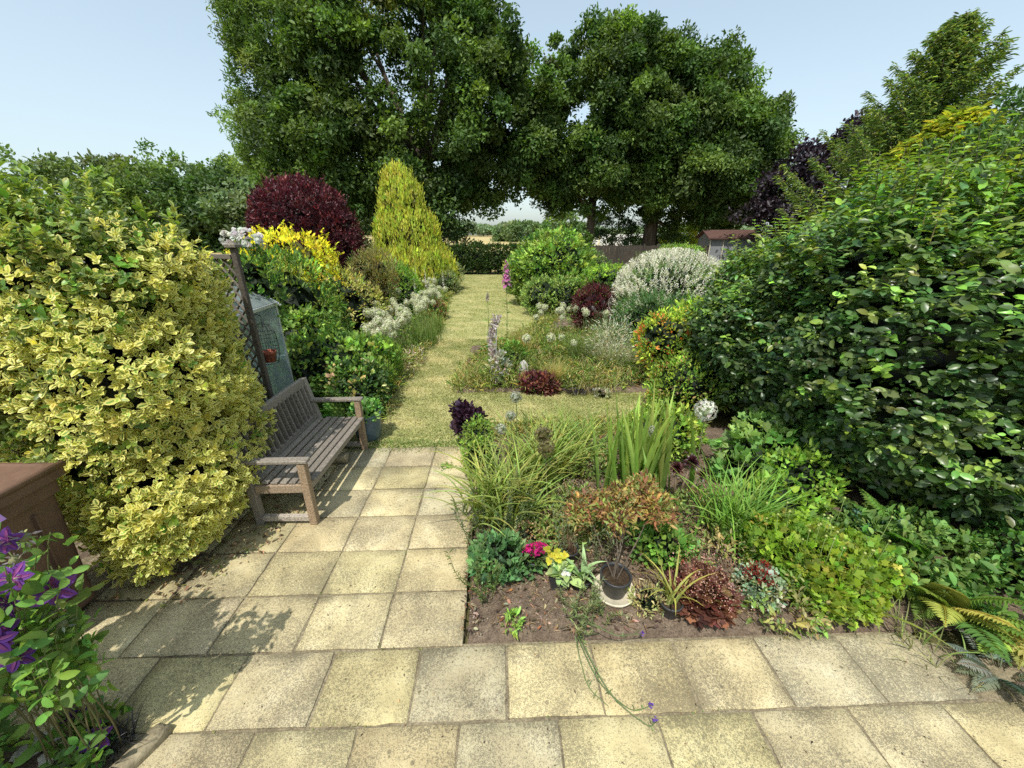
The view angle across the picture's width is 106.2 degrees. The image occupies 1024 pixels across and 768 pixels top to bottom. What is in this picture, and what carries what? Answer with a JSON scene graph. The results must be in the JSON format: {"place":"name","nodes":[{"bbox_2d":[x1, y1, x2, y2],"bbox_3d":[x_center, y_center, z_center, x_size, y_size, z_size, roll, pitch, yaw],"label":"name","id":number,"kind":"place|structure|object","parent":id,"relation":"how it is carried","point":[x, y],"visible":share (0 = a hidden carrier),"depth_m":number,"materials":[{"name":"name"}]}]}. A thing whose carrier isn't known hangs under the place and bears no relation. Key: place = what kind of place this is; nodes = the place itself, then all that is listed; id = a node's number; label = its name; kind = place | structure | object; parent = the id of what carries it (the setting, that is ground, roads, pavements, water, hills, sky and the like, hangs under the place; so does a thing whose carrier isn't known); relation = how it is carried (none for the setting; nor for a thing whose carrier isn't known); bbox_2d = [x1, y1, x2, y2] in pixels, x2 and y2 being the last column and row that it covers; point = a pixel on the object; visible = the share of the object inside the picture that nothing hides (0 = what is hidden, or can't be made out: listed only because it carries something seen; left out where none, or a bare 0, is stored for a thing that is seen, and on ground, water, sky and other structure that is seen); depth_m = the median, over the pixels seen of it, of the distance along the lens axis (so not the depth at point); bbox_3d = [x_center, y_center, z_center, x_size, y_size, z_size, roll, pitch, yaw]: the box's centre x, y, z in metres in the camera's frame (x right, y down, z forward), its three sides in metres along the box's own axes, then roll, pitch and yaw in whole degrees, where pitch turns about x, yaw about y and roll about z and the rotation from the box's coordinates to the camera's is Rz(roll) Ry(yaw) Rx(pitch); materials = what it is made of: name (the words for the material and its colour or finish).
{"place":"outdoors","nodes":[
{"label":"outdoors","id":0,"kind":"place"},
{"bbox_2d":[1,739,113,767],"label":"corner soil","id":1,"kind":"structure","parent":0,"point":[31,762],"depth_m":1.88,"materials":[{"name":"brown soil"}]},
{"bbox_2d":[0,685,46,767],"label":"green shrub","id":2,"kind":"object","parent":1,"relation":"on","point":[12,734],"visible":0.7,"depth_m":1.87,"materials":[{"name":"green plant"}]},
{"bbox_2d":[0,514,132,767],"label":"clematis","id":3,"kind":"object","parent":1,"relation":"on","point":[51,628],"visible":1,"depth_m":1.58,"materials":[{"name":"green plant"}]},
{"bbox_2d":[40,687,153,767],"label":"black grass","id":4,"kind":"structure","parent":1,"relation":"on","point":[124,741],"depth_m":1.91,"materials":[{"name":"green plant"}]},
{"bbox_2d":[75,441,320,610],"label":"hedge soil","id":5,"kind":"structure","parent":0,"point":[105,587],"depth_m":2.97,"materials":[{"name":"brown soil"}]},
{"bbox_2d":[0,160,277,587],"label":"variegated hedge","id":6,"kind":"object","parent":5,"relation":"on","point":[131,396],"visible":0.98,"depth_m":2.55,"materials":[{"name":"yellow plant"}]},
{"bbox_2d":[100,459,337,608],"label":"leaf litter","id":7,"kind":"object","parent":5,"relation":"on","point":[117,596],"visible":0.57,"depth_m":3.06,"materials":[{"name":"brown plant"}]},
{"bbox_2d":[258,278,432,429],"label":"border soil","id":8,"kind":"structure","parent":0,"point":[371,340],"depth_m":6.70,"materials":[{"name":"brown soil"}]},
{"bbox_2d":[217,227,293,392],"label":"white rose","id":9,"kind":"object","parent":8,"relation":"on","point":[255,284],"visible":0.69,"depth_m":4.59,"materials":[{"name":"green plant"}]},
{"bbox_2d":[223,220,346,319],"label":"golden shrub","id":10,"kind":"object","parent":8,"relation":"on","point":[286,237],"visible":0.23,"depth_m":8.26,"materials":[{"name":"yellow plant"}]},
{"bbox_2d":[214,243,360,375],"bbox_3d":[-4.222,-1.280,6.894,3.271,2.352,2.087,12,25,29],"label":"bush","id":11,"kind":"object","parent":8,"relation":"on","point":[299,291],"visible":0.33,"depth_m":6.48,"materials":[{"name":"green plant"}]},
{"bbox_2d":[243,169,366,280],"bbox_3d":[-7.836,-5.750,14.958,4.464,4.636,3.747,0,21,0],"label":"purple tree","id":12,"kind":"object","parent":8,"relation":"on","point":[299,209],"visible":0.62,"depth_m":13.76,"materials":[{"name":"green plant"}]},
{"bbox_2d":[254,304,399,409],"bbox_3d":[-2.961,-0.490,6.020,2.212,1.420,1.942,0,21,0],"label":"bush","id":13,"kind":"object","parent":8,"relation":"on","point":[324,339],"visible":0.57,"depth_m":5.67,"materials":[{"name":"green plant"}]},
{"bbox_2d":[234,285,449,407],"bbox_3d":[-5.171,-2.318,11.877,6.315,0.666,15.129,-2,22,-6],"label":"ground cover","id":14,"kind":"object","parent":8,"relation":"on","point":[396,332],"visible":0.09,"depth_m":8.74,"materials":[{"name":"green plant"}]},
{"bbox_2d":[315,263,393,333],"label":"bush","id":15,"kind":"object","parent":8,"relation":"on","point":[359,299],"visible":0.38,"depth_m":8.41,"materials":[{"name":"green plant"}]},
{"bbox_2d":[312,349,397,416],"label":"bush","id":16,"kind":"object","parent":8,"relation":"on","point":[366,383],"visible":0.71,"depth_m":5.32,"materials":[{"name":"green plant"}]},
{"bbox_2d":[340,241,401,315],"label":"feathery shrub","id":17,"kind":"object","parent":8,"relation":"on","point":[376,274],"visible":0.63,"depth_m":10.10,"materials":[{"name":"green plant"}]},
{"bbox_2d":[357,333,404,389],"bbox_3d":[-2.206,-0.336,6.312,0.820,0.911,1.423,0,21,0],"label":"fennel","id":18,"kind":"object","parent":8,"relation":"on","point":[396,362],"visible":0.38,"depth_m":6.39,"materials":[{"name":"green plant"}]},
{"bbox_2d":[380,258,424,314],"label":"bush","id":19,"kind":"object","parent":8,"relation":"on","point":[405,291],"visible":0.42,"depth_m":11.71,"materials":[{"name":"green plant"}]},
{"bbox_2d":[365,159,458,290],"bbox_3d":[-4.311,-6.614,16.497,3.978,5.458,3.502,0,21,0],"label":"golden conifer","id":20,"kind":"object","parent":8,"relation":"on","point":[411,236],"visible":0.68,"depth_m":15.68,"materials":[{"name":"yellow plant"}]},
{"bbox_2d":[197,236,619,270],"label":"field","id":21,"kind":"structure","parent":0,"point":[485,239],"depth_m":122.47,"materials":[{"name":"plant"}]},
{"bbox_2d":[0,147,134,210],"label":"woodland tree","id":22,"kind":"object","parent":21,"relation":"on","point":[52,161],"visible":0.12,"depth_m":53.40,"materials":[{"name":"green plant"}]},
{"bbox_2d":[51,148,210,246],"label":"woodland tree","id":23,"kind":"object","parent":21,"relation":"on","point":[102,160],"visible":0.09,"depth_m":55.26,"materials":[{"name":"green plant"}]},
{"bbox_2d":[71,150,220,249],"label":"woodland tree","id":24,"kind":"object","parent":21,"relation":"on","point":[128,193],"visible":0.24,"depth_m":49.79,"materials":[{"name":"green plant"}]},
{"bbox_2d":[137,162,246,250],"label":"woodland tree","id":25,"kind":"object","parent":21,"relation":"on","point":[166,181],"visible":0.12,"depth_m":52.76,"materials":[{"name":"green plant"}]},
{"bbox_2d":[148,154,253,252],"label":"woodland tree","id":26,"kind":"object","parent":21,"relation":"on","point":[205,220],"visible":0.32,"depth_m":50.44,"materials":[{"name":"green plant"}]},
{"bbox_2d":[195,170,273,249],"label":"woodland tree","id":27,"kind":"object","parent":21,"relation":"on","point":[243,184],"visible":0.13,"depth_m":48.49,"materials":[{"name":"green plant"}]},
{"bbox_2d":[205,0,376,198],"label":"ash tree","id":28,"kind":"object","parent":21,"relation":"on","point":[241,50],"visible":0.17,"depth_m":23.96,"materials":[{"name":"green plant"}]},
{"bbox_2d":[229,0,572,243],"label":"oak tree","id":29,"kind":"object","parent":21,"relation":"on","point":[480,48],"visible":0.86,"depth_m":22.30,"materials":[{"name":"green plant"}]},
{"bbox_2d":[498,1,710,245],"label":"oak tree","id":30,"kind":"object","parent":21,"relation":"on","point":[633,43],"visible":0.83,"depth_m":24.13,"materials":[{"name":"green plant"}]},
{"bbox_2d":[593,207,643,257],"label":"shrub","id":31,"kind":"object","parent":21,"relation":"on","point":[631,228],"visible":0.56,"depth_m":32.21,"materials":[{"name":"green plant"}]},
{"bbox_2d":[584,244,708,268],"bbox_3d":[9.902,-8.753,26.584,12.396,1.750,0.130,0,21,0],"label":"board fence","id":32,"kind":"object","parent":21,"relation":"on","point":[611,252],"visible":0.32,"depth_m":26.46,"materials":[{"name":"brown wood"}]},
{"bbox_2d":[586,24,808,247],"bbox_3d":[13.303,-17.276,29.893,15.643,15.306,15.084,0,21,0],"label":"oak tree","id":33,"kind":"object","parent":21,"relation":"on","point":[739,140],"visible":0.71,"depth_m":25.34,"materials":[{"name":"green plant"}]},
{"bbox_2d":[695,230,754,263],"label":"shed","id":34,"kind":"structure","parent":21,"relation":"on","point":[717,242],"depth_m":26.31,"materials":[{"name":"wood"}]},
{"bbox_2d":[347,274,670,454],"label":"lawn","id":35,"kind":"structure","parent":0,"point":[523,313],"depth_m":6.36,"materials":[{"name":"green plant"}]},
{"bbox_2d":[346,396,385,441],"bbox_3d":[-1.808,0.408,4.759,0.465,0.567,0.453,-16,27,-36],"label":"glazed pot","id":36,"kind":"object","parent":35,"relation":"on","point":[372,418],"visible":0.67,"depth_m":4.67,"materials":[{"name":"blue ceramic"}]},
{"bbox_2d":[345,274,461,421],"bbox_3d":[-2.598,-3.221,14.598,1.043,0.529,20.485,-2,21,-4],"label":"lawn fringe","id":37,"kind":"object","parent":35,"relation":"on","point":[447,301],"visible":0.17,"depth_m":6.91,"materials":[{"name":"green plant"}]},
{"bbox_2d":[448,398,488,442],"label":"potted plant","id":38,"kind":"object","parent":35,"relation":"on","point":[463,412],"visible":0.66,"depth_m":4.51,"materials":[{"name":"purple plant"}]},
{"bbox_2d":[442,289,560,394],"bbox_3d":[0.756,-3.413,15.034,2.304,0.457,19.461,2,21,5],"label":"lawn fringe","id":39,"kind":"object","parent":35,"relation":"on","point":[547,318],"visible":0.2,"depth_m":7.28,"materials":[{"name":"green plant"}]},
{"bbox_2d":[486,408,710,439],"bbox_3d":[1.021,0.539,5.054,3.393,0.399,0.816,-1,21,-4],"label":"lawn fringe","id":40,"kind":"object","parent":35,"relation":"on","point":[507,423],"visible":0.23,"depth_m":5.00,"materials":[{"name":"green plant"}]},
{"bbox_2d":[0,447,1023,767],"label":"patio","id":41,"kind":"structure","parent":0,"point":[364,687],"depth_m":2.23,"materials":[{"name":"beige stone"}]},
{"bbox_2d":[0,460,94,684],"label":"wheelie bin","id":42,"kind":"object","parent":41,"relation":"on","point":[28,500],"visible":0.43,"depth_m":2.31,"materials":[{"name":"brown plastic"}]},
{"bbox_2d":[109,723,173,767],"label":"edging stone","id":43,"kind":"object","parent":41,"relation":"on","point":[139,754],"visible":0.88,"depth_m":1.90,"materials":[{"name":"beige stone"}]},
{"bbox_2d":[164,244,286,465],"bbox_3d":[-3.010,-0.241,4.028,1.205,2.310,0.125,7,23,18],"label":"trellis panel","id":44,"kind":"object","parent":41,"relation":"on","point":[241,284],"visible":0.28,"depth_m":3.68,"materials":[{"name":"brown wood"}]},
{"bbox_2d":[223,377,367,524],"bbox_3d":[-2.025,0.578,3.848,0.659,0.917,1.345,0,21,0],"label":"garden bench","id":45,"kind":"object","parent":41,"relation":"on","point":[296,407],"visible":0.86,"depth_m":3.71,"materials":[{"name":"brown wood"}]},
{"bbox_2d":[942,624,1023,695],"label":"painted fern","id":46,"kind":"object","parent":41,"relation":"on","point":[983,670],"visible":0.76,"depth_m":2.22,"materials":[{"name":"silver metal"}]},
{"bbox_2d":[0,0,1023,234],"label":"sky","id":47,"kind":"structure","parent":0,"point":[101,77],"materials":[{"name":"blue"}]},
{"bbox_2d":[456,345,650,392],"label":"island soil","id":48,"kind":"structure","parent":0,"point":[635,388],"depth_m":6.36,"materials":[{"name":"brown soil"}]},
{"bbox_2d":[480,313,512,385],"bbox_3d":[-0.250,-0.529,6.240,0.546,1.232,0.439,0,21,0],"label":"lambs ear","id":49,"kind":"object","parent":48,"relation":"on","point":[495,354],"visible":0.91,"depth_m":6.20},
{"bbox_2d":[518,369,563,396],"bbox_3d":[0.448,-0.032,6.236,0.773,0.442,0.562,0,21,0],"label":"heuchera","id":50,"kind":"object","parent":48,"relation":"on","point":[549,387],"visible":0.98,"depth_m":6.12,"materials":[{"name":"red plant"}]},
{"bbox_2d":[464,320,655,393],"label":"ground cover","id":51,"kind":"object","parent":48,"relation":"on","point":[557,347],"visible":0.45,"depth_m":6.80,"materials":[{"name":"green plant"}]},
{"bbox_2d":[582,316,646,376],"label":"ornamental grass","id":52,"kind":"object","parent":48,"relation":"on","point":[615,354],"depth_m":6.77,"materials":[{"name":"green plant"}]},
{"bbox_2d":[551,296,653,366],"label":"border soil","id":53,"kind":"structure","parent":0,"point":[565,322],"depth_m":10.97,"materials":[{"name":"brown soil"}]},
{"bbox_2d":[502,221,604,306],"bbox_3d":[1.367,-4.100,13.407,3.524,2.931,3.264,0,21,0],"label":"laurel","id":54,"kind":"object","parent":53,"relation":"on","point":[532,259],"visible":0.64,"depth_m":12.76,"materials":[{"name":"green plant"}]},
{"bbox_2d":[518,272,591,315],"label":"bush","id":55,"kind":"object","parent":53,"relation":"on","point":[540,290],"visible":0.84,"depth_m":11.78,"materials":[{"name":"green plant"}]},
{"bbox_2d":[567,279,617,332],"bbox_3d":[2.077,-1.833,9.388,1.457,1.491,1.240,0,21,0],"label":"berberis","id":56,"kind":"object","parent":53,"relation":"on","point":[592,299],"visible":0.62,"depth_m":9.12,"materials":[{"name":"purple plant"}]},
{"bbox_2d":[578,258,642,310],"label":"shrub","id":57,"kind":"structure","parent":53,"relation":"on","point":[608,277],"depth_m":11.54,"materials":[{"name":"green plant"}]},
{"bbox_2d":[610,281,703,348],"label":"feathery shrub","id":58,"kind":"object","parent":53,"relation":"on","point":[639,312],"visible":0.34,"depth_m":7.50,"materials":[{"name":"green plant"}]},
{"bbox_2d":[606,247,725,328],"bbox_3d":[3.672,-2.105,9.159,2.949,2.199,2.235,0,21,0],"label":"variegated willow","id":59,"kind":"object","parent":53,"relation":"on","point":[658,277],"visible":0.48,"depth_m":8.67,"materials":[{"name":"white plant"}]},
{"bbox_2d":[293,235,1023,666],"bbox_3d":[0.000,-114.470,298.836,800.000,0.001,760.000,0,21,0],"label":"ground","id":60,"kind":"structure","parent":0,"point":[951,637],"depth_m":2.72,"materials":[{"name":"brown soil"}]},
{"bbox_2d":[444,241,579,274],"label":"field hedge","id":61,"kind":"object","parent":60,"relation":"on","point":[483,262],"visible":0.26,"depth_m":24.16,"materials":[{"name":"green plant"}]},
{"bbox_2d":[630,304,693,388],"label":"bush","id":62,"kind":"object","parent":60,"relation":"on","point":[661,339],"visible":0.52,"depth_m":6.04,"materials":[{"name":"green plant"}]},
{"bbox_2d":[641,346,745,413],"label":"bush","id":63,"kind":"object","parent":60,"relation":"on","point":[685,375],"visible":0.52,"depth_m":5.19,"materials":[{"name":"green plant"}]},
{"bbox_2d":[724,108,894,242],"bbox_3d":[18.867,-10.809,22.263,10.961,8.782,8.119,0,21,0],"label":"copper beech","id":64,"kind":"object","parent":60,"relation":"on","point":[768,205],"visible":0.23,"depth_m":21.21,"materials":[{"name":"purple plant"}]},
{"bbox_2d":[677,111,1023,536],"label":"camellia bush","id":65,"kind":"object","parent":60,"relation":"on","point":[907,363],"visible":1,"depth_m":3.07,"materials":[{"name":"green plant"}]},
{"bbox_2d":[772,7,1023,233],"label":"tall conifer","id":66,"kind":"object","parent":60,"relation":"on","point":[937,87],"visible":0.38,"depth_m":11.47,"materials":[{"name":"green plant"}]},
{"bbox_2d":[818,99,1009,264],"bbox_3d":[9.812,-3.655,9.225,4.233,5.132,3.886,0,21,0],"label":"golden conifer","id":67,"kind":"object","parent":60,"relation":"on","point":[940,128],"visible":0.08,"depth_m":8.34,"materials":[{"name":"yellow plant"}]},
{"bbox_2d":[467,426,1023,643],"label":"bed soil","id":68,"kind":"structure","parent":0,"point":[683,628],"depth_m":2.63,"materials":[{"name":"brown soil"}]},
{"bbox_2d":[443,523,503,605],"bbox_3d":[-0.260,1.289,2.644,0.388,0.474,0.358,-7,23,-18],"label":"willowherb","id":69,"kind":"object","parent":68,"relation":"on","point":[476,579],"visible":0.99,"depth_m":2.63,"materials":[{"name":"green plant"}]},
{"bbox_2d":[457,413,497,476],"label":"green perennial","id":70,"kind":"object","parent":68,"relation":"on","point":[478,431],"visible":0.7,"depth_m":4.07,"materials":[{"name":"green plant"}]},
{"bbox_2d":[410,428,580,536],"bbox_3d":[-0.122,0.816,3.426,1.463,0.761,1.496,0,21,0],"label":"daylily","id":71,"kind":"object","parent":68,"relation":"on","point":[495,487],"visible":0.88,"depth_m":3.37,"materials":[{"name":"green plant"}]},
{"bbox_2d":[465,526,546,586],"bbox_3d":[-0.042,1.276,2.886,0.624,0.379,0.479,0,21,0],"label":"columbine","id":72,"kind":"object","parent":68,"relation":"on","point":[501,550],"visible":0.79,"depth_m":2.81,"materials":[{"name":"green plant"}]},
{"bbox_2d":[470,406,612,497],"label":"daylily","id":73,"kind":"object","parent":68,"relation":"on","point":[529,450],"visible":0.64,"depth_m":3.84,"materials":[{"name":"green plant"}]},
{"bbox_2d":[513,481,600,543],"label":"ground plant","id":74,"kind":"object","parent":68,"relation":"on","point":[553,492],"visible":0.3,"depth_m":3.31,"materials":[{"name":"green plant"}]},
{"bbox_2d":[543,546,583,590],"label":"potted flower","id":75,"kind":"object","parent":68,"relation":"on","point":[555,559],"visible":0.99,"depth_m":2.71,"materials":[{"name":"yellow plant"}]},
{"bbox_2d":[532,499,612,551],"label":"ground plant","id":76,"kind":"object","parent":68,"relation":"on","point":[585,539],"visible":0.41,"depth_m":3.14,"materials":[{"name":"green plant"}]},
{"bbox_2d":[519,397,634,475],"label":"daylily","id":77,"kind":"object","parent":68,"relation":"on","point":[578,436],"visible":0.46,"depth_m":4.27,"materials":[{"name":"green plant"}]},
{"bbox_2d":[551,483,629,578],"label":"wispy perennial","id":78,"kind":"object","parent":68,"relation":"on","point":[593,537],"visible":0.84,"depth_m":2.77,"materials":[{"name":"green plant"}]},
{"bbox_2d":[556,561,629,636],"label":"wispy perennial","id":79,"kind":"object","parent":68,"relation":"on","point":[596,602],"visible":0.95,"depth_m":2.52,"materials":[{"name":"green plant"}]},
{"bbox_2d":[566,614,657,731],"bbox_3d":[0.589,1.561,2.240,0.577,0.265,0.451,11,24,26],"label":"verbena","id":80,"kind":"object","parent":68,"relation":"on","point":[607,689],"visible":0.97,"depth_m":2.20,"materials":[{"name":"green plant"}]},
{"bbox_2d":[559,468,681,607],"bbox_3d":[0.852,1.047,2.942,0.888,0.644,0.765,-13,25,-29],"label":"potted shrub","id":81,"kind":"object","parent":68,"relation":"on","point":[616,584],"visible":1,"depth_m":2.79,"materials":[{"name":"brown plant"}]},
{"bbox_2d":[588,382,695,494],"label":"sword plant","id":82,"kind":"object","parent":68,"relation":"on","point":[634,442],"visible":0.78,"depth_m":3.57,"materials":[{"name":"green plant"}]},
{"bbox_2d":[624,517,698,572],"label":"green perennial","id":83,"kind":"object","parent":68,"relation":"on","point":[663,543],"visible":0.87,"depth_m":2.90,"materials":[{"name":"green plant"}]},
{"bbox_2d":[619,397,708,461],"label":"green perennial","id":84,"kind":"object","parent":68,"relation":"on","point":[682,438],"visible":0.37,"depth_m":4.31,"materials":[{"name":"green plant"}]},
{"bbox_2d":[460,435,880,637],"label":"leaf litter","id":85,"kind":"object","parent":68,"relation":"on","point":[476,614],"visible":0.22,"depth_m":2.74,"materials":[{"name":"brown plant"}]},
{"bbox_2d":[627,545,713,619],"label":"potted plant","id":86,"kind":"object","parent":68,"relation":"on","point":[649,599],"visible":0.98,"depth_m":2.56,"materials":[{"name":"green plant"}]},
{"bbox_2d":[659,481,721,535],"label":"ground plant","id":87,"kind":"object","parent":68,"relation":"on","point":[680,504],"visible":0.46,"depth_m":3.39,"materials":[{"name":"green plant"}]},
{"bbox_2d":[662,534,752,631],"bbox_3d":[1.312,1.300,2.602,0.528,0.600,0.630,9,23,23],"label":"heuchera","id":88,"kind":"object","parent":68,"relation":"on","point":[717,596],"visible":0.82,"depth_m":2.52,"materials":[{"name":"red plant"}]},
{"bbox_2d":[680,521,774,585],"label":"ground plant","id":89,"kind":"object","parent":68,"relation":"on","point":[717,536],"visible":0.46,"depth_m":2.95,"materials":[{"name":"green plant"}]},
{"bbox_2d":[672,448,822,562],"bbox_3d":[1.784,0.993,3.048,1.074,0.707,1.165,7,22,16],"label":"daylily","id":90,"kind":"object","parent":68,"relation":"on","point":[732,510],"visible":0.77,"depth_m":3.14,"materials":[{"name":"green plant"}]},
{"bbox_2d":[704,406,805,494],"bbox_3d":[2.618,0.658,4.029,1.324,0.807,0.882,-16,26,-35],"label":"anemone","id":91,"kind":"object","parent":68,"relation":"on","point":[760,434],"visible":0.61,"depth_m":3.91,"materials":[{"name":"green plant"}]},
{"bbox_2d":[730,559,788,612],"bbox_3d":[1.722,1.377,2.669,0.363,0.290,0.336,0,21,0],"label":"sedum","id":92,"kind":"object","parent":68,"relation":"on","point":[761,573],"visible":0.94,"depth_m":2.61,"materials":[{"name":"green plant"}]},
{"bbox_2d":[738,561,835,639],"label":"ground plant","id":93,"kind":"object","parent":68,"relation":"on","point":[812,626],"visible":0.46,"depth_m":2.48,"materials":[{"name":"green plant"}]},
{"bbox_2d":[739,436,850,520],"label":"green perennial","id":94,"kind":"object","parent":68,"relation":"on","point":[810,478],"visible":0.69,"depth_m":3.37,"materials":[{"name":"green plant"}]},
{"bbox_2d":[735,497,913,631],"bbox_3d":[2.268,1.204,2.758,1.112,0.607,0.874,0,21,0],"label":"golden feverfew","id":95,"kind":"object","parent":68,"relation":"on","point":[861,568],"visible":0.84,"depth_m":2.64,"materials":[{"name":"green plant"}]},
{"bbox_2d":[818,500,994,609],"bbox_3d":[2.917,1.221,2.951,1.409,0.481,0.870,0,21,0],"label":"ground plant","id":96,"kind":"object","parent":68,"relation":"on","point":[967,541],"visible":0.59,"depth_m":2.85,"materials":[{"name":"green plant"}]},
{"bbox_2d":[828,485,998,616],"bbox_3d":[2.934,1.165,2.992,0.853,0.454,1.149,9,23,23],"label":"fern","id":97,"kind":"object","parent":68,"relation":"on","point":[875,503],"visible":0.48,"depth_m":3.09,"materials":[{"name":"green plant"}]},
{"bbox_2d":[881,593,1012,695],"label":"grass tuft","id":98,"kind":"object","parent":68,"relation":"on","point":[924,640],"visible":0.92,"depth_m":2.39,"materials":[{"name":"green plant"}]},
{"bbox_2d":[871,524,1023,666],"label":"fern","id":99,"kind":"object","parent":68,"relation":"on","point":[931,595],"visible":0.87,"depth_m":2.40,"materials":[{"name":"green plant"}]},
{"bbox_2d":[943,539,1023,639],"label":"ground plant","id":100,"kind":"object","parent":68,"relation":"on","point":[991,565],"visible":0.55,"depth_m":2.60,"materials":[{"name":"green plant"}]},
{"bbox_2d":[960,518,1023,605],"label":"green perennial","id":101,"kind":"object","parent":68,"relation":"on","point":[1016,551],"visible":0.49,"depth_m":2.74,"materials":[{"name":"green plant"}]},
{"bbox_2d":[852,84,1023,263],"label":"shrub","id":102,"kind":"object","parent":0,"point":[1004,132],"visible":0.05,"depth_m":7.46,"materials":[{"name":"green plant"}]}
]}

